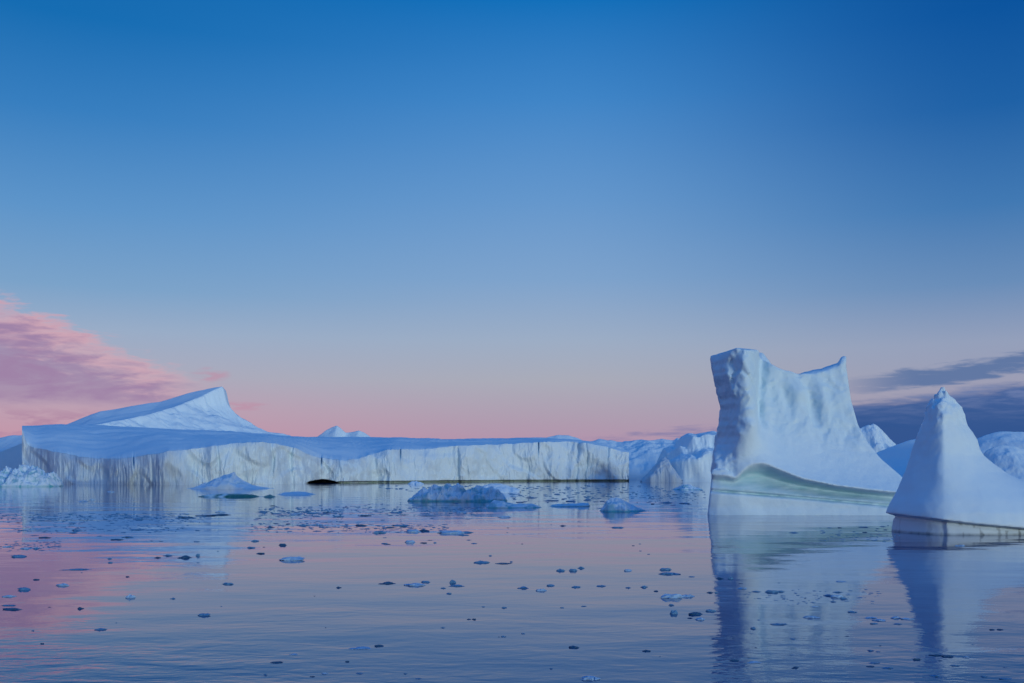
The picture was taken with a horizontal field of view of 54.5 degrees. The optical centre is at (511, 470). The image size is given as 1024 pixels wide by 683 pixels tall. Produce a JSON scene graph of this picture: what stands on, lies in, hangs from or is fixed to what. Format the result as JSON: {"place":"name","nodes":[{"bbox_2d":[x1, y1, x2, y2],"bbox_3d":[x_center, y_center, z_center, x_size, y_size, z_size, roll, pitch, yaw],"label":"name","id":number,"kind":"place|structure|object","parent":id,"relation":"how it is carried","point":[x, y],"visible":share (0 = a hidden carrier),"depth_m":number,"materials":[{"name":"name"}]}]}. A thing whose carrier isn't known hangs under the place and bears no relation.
{"place":"outdoors","nodes":[
{"label":"outdoors","id":0,"kind":"place"},
{"bbox_2d":[0,480,1023,682],"bbox_3d":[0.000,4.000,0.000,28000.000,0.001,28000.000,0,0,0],"label":"sea water","id":1,"kind":"structure","parent":0,"point":[948,595],"depth_m":33.03,"materials":[{"name":"blue liquid"}]},
{"bbox_2d":[0,435,21,451],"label":"iceberg","id":2,"kind":"object","parent":1,"relation":"on","point":[8,442],"visible":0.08,"depth_m":464.46,"materials":[{"name":"ice"}]},
{"bbox_2d":[2,608,22,609],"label":"ice fragment","id":3,"kind":"object","parent":1,"relation":"on","point":[11,609],"visible":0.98,"depth_m":28.70,"materials":[{"name":"blue ice"}]},
{"bbox_2d":[17,587,30,589],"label":"ice fragment","id":4,"kind":"object","parent":1,"relation":"on","point":[24,588],"visible":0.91,"depth_m":33.46,"materials":[{"name":"blue ice"}]},
{"bbox_2d":[0,465,63,486],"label":"ice rubble","id":5,"kind":"object","parent":1,"relation":"on","point":[26,476],"visible":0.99,"depth_m":255.72,"materials":[{"name":"white ice"}]},
{"bbox_2d":[64,568,90,569],"bbox_3d":[-17.678,3.993,40.367,1.287,0.063,0.523,0,0,-6],"label":"ice fragment","id":6,"kind":"object","parent":1,"relation":"on","point":[77,569],"visible":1,"depth_m":40.26,"materials":[{"name":"ice"}]},
{"bbox_2d":[0,387,289,471],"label":"iceberg","id":7,"kind":"object","parent":1,"relation":"on","point":[209,409],"visible":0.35,"depth_m":471.63,"materials":[{"name":"white ice"}]},
{"bbox_2d":[198,613,209,615],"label":"ice fragment","id":8,"kind":"object","parent":1,"relation":"on","point":[204,614],"visible":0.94,"depth_m":27.48,"materials":[{"name":"ice"}]},
{"bbox_2d":[190,472,267,488],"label":"bergy bit","id":9,"kind":"object","parent":1,"relation":"on","point":[233,480],"visible":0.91,"depth_m":223.85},
{"bbox_2d":[199,493,263,496],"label":"growler","id":10,"kind":"object","parent":1,"relation":"on","point":[230,495],"visible":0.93,"depth_m":153.93,"materials":[{"name":"white ice"}]},
{"bbox_2d":[279,556,303,560],"bbox_3d":[-9.839,3.987,44.743,1.243,0.296,0.629,0,0,2],"label":"ice fragment","id":11,"kind":"object","parent":1,"relation":"on","point":[299,558],"visible":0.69,"depth_m":44.50,"materials":[{"name":"white ice"}]},
{"bbox_2d":[279,491,312,494],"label":"ice floe","id":12,"kind":"object","parent":1,"relation":"on","point":[296,493],"visible":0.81,"depth_m":169.42,"materials":[{"name":"white ice"}]},
{"bbox_2d":[22,424,628,484],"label":"tabular iceberg","id":13,"kind":"object","parent":1,"relation":"on","point":[88,454],"visible":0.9,"depth_m":335.99,"materials":[{"name":"white ice"}]},
{"bbox_2d":[318,426,369,436],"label":"iceberg","id":14,"kind":"object","parent":1,"relation":"on","point":[335,431],"visible":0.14,"depth_m":647.23,"materials":[{"name":"white ice"}]},
{"bbox_2d":[349,646,370,648],"bbox_3d":[-3.435,3.995,22.466,0.523,0.044,0.315,0,0,-11],"label":"ice fragment","id":15,"kind":"object","parent":1,"relation":"on","point":[363,647],"visible":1,"depth_m":22.39,"materials":[{"name":"blue ice"}]},
{"bbox_2d":[404,583,423,585],"bbox_3d":[-3.415,3.995,34.784,0.800,0.157,0.422,0,0,15],"label":"ice fragment","id":16,"kind":"object","parent":1,"relation":"on","point":[416,584],"visible":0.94,"depth_m":34.66,"materials":[{"name":"white ice"}]},
{"bbox_2d":[407,529,420,531],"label":"ice fragment","id":17,"kind":"object","parent":1,"relation":"on","point":[414,530],"visible":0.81,"depth_m":65.39,"materials":[{"name":"white ice"}]},
{"bbox_2d":[408,481,422,483],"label":"bergy bit","id":18,"kind":"object","parent":1,"relation":"on","point":[414,482],"visible":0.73,"depth_m":301.49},
{"bbox_2d":[0,485,899,603],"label":"brash ice","id":19,"kind":"structure","parent":1,"relation":"on","point":[304,512],"depth_m":87.13,"materials":[{"name":"blue ice"}]},
{"bbox_2d":[439,530,463,533],"bbox_3d":[-3.868,3.981,64.038,1.964,0.331,0.943,0,0,-4],"label":"ice fragment","id":20,"kind":"object","parent":1,"relation":"on","point":[449,531],"visible":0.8,"depth_m":63.87,"materials":[{"name":"white ice"}]},
{"bbox_2d":[407,483,506,501],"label":"growler","id":21,"kind":"object","parent":1,"relation":"on","point":[457,492],"visible":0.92,"depth_m":131.22,"materials":[{"name":"white ice"}]},
{"bbox_2d":[482,483,519,492],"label":"ice floe","id":22,"kind":"object","parent":1,"relation":"on","point":[502,488],"visible":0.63,"depth_m":186.97,"materials":[{"name":"white ice"}]},
{"bbox_2d":[485,500,540,507],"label":"ice floe","id":23,"kind":"object","parent":1,"relation":"on","point":[497,504],"visible":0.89,"depth_m":108.36,"materials":[{"name":"white ice"}]},
{"bbox_2d":[547,435,580,439],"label":"iceberg","id":24,"kind":"object","parent":1,"relation":"on","point":[563,437],"visible":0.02,"depth_m":558.76,"materials":[{"name":"white ice"}]},
{"bbox_2d":[551,503,589,506],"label":"ice floe","id":25,"kind":"object","parent":1,"relation":"on","point":[573,504],"visible":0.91,"depth_m":112.51,"materials":[{"name":"blue ice"}]},
{"bbox_2d":[580,676,599,679],"bbox_3d":[1.506,3.996,19.128,0.392,0.121,0.245,0,0,10],"label":"ice fragment","id":26,"kind":"object","parent":1,"relation":"on","point":[589,678],"visible":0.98,"depth_m":19.06,"materials":[{"name":"ice"}]},
{"bbox_2d":[600,497,648,511],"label":"growler","id":27,"kind":"object","parent":1,"relation":"on","point":[616,504],"visible":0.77,"depth_m":98.47,"materials":[{"name":"white ice"}]},
{"bbox_2d":[591,438,678,479],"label":"iceberg","id":28,"kind":"object","parent":1,"relation":"on","point":[644,455],"visible":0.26,"depth_m":472.10,"materials":[{"name":"white ice"}]},
{"bbox_2d":[641,457,682,481],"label":"iceberg","id":29,"kind":"object","parent":1,"relation":"on","point":[662,470],"visible":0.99,"depth_m":361.42,"materials":[{"name":"white ice"}]},
{"bbox_2d":[660,572,678,574],"bbox_3d":[6.092,3.996,38.584,0.912,0.140,0.441,0,0,6],"label":"ice fragment","id":30,"kind":"object","parent":1,"relation":"on","point":[669,573],"visible":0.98,"depth_m":38.48,"materials":[{"name":"ice"}]},
{"bbox_2d":[661,594,682,597],"bbox_3d":[5.029,3.988,31.470,0.855,0.217,0.427,0,0,-12],"label":"ice fragment","id":31,"kind":"object","parent":1,"relation":"on","point":[671,596],"visible":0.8,"depth_m":31.37,"materials":[{"name":"white ice"}]},
{"bbox_2d":[657,431,716,481],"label":"iceberg","id":32,"kind":"object","parent":1,"relation":"on","point":[688,456],"visible":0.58,"depth_m":378.09,"materials":[{"name":"white ice"}]},
{"bbox_2d":[672,484,703,489],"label":"bergy bit","id":33,"kind":"object","parent":1,"relation":"on","point":[687,487],"visible":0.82,"depth_m":213.61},
{"bbox_2d":[689,612,701,614],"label":"ice fragment","id":34,"kind":"object","parent":1,"relation":"on","point":[695,613],"visible":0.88,"depth_m":27.68,"materials":[{"name":"blue ice"}]},
{"bbox_2d":[707,348,901,514],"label":"iceberg","id":35,"kind":"object","parent":1,"relation":"on","point":[788,443],"visible":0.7,"depth_m":92.11,"materials":[{"name":"white ice"}]},
{"bbox_2d":[860,424,895,452],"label":"iceberg","id":36,"kind":"object","parent":1,"relation":"on","point":[877,438],"visible":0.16,"depth_m":435.12,"materials":[{"name":"white ice"}]},
{"bbox_2d":[877,439,915,476],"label":"iceberg","id":37,"kind":"object","parent":1,"relation":"on","point":[896,458],"visible":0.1,"depth_m":353.56,"materials":[{"name":"blue ice"}]},
{"bbox_2d":[886,387,1023,534],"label":"iceberg","id":38,"kind":"object","parent":1,"relation":"on","point":[955,481],"visible":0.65,"depth_m":63.74,"materials":[{"name":"white ice"}]},
{"bbox_2d":[977,431,1023,452],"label":"iceberg","id":39,"kind":"object","parent":1,"relation":"on","point":[994,439],"visible":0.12,"depth_m":320.18,"materials":[{"name":"white ice"}]},
{"bbox_2d":[983,445,1023,480],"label":"iceberg","id":40,"kind":"object","parent":1,"relation":"on","point":[1007,459],"visible":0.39,"depth_m":250.32,"materials":[{"name":"white ice"}]},
{"bbox_2d":[0,0,1023,444],"label":"sky","id":41,"kind":"structure","parent":0,"point":[441,219],"materials":[{"name":"blue"}]}
]}

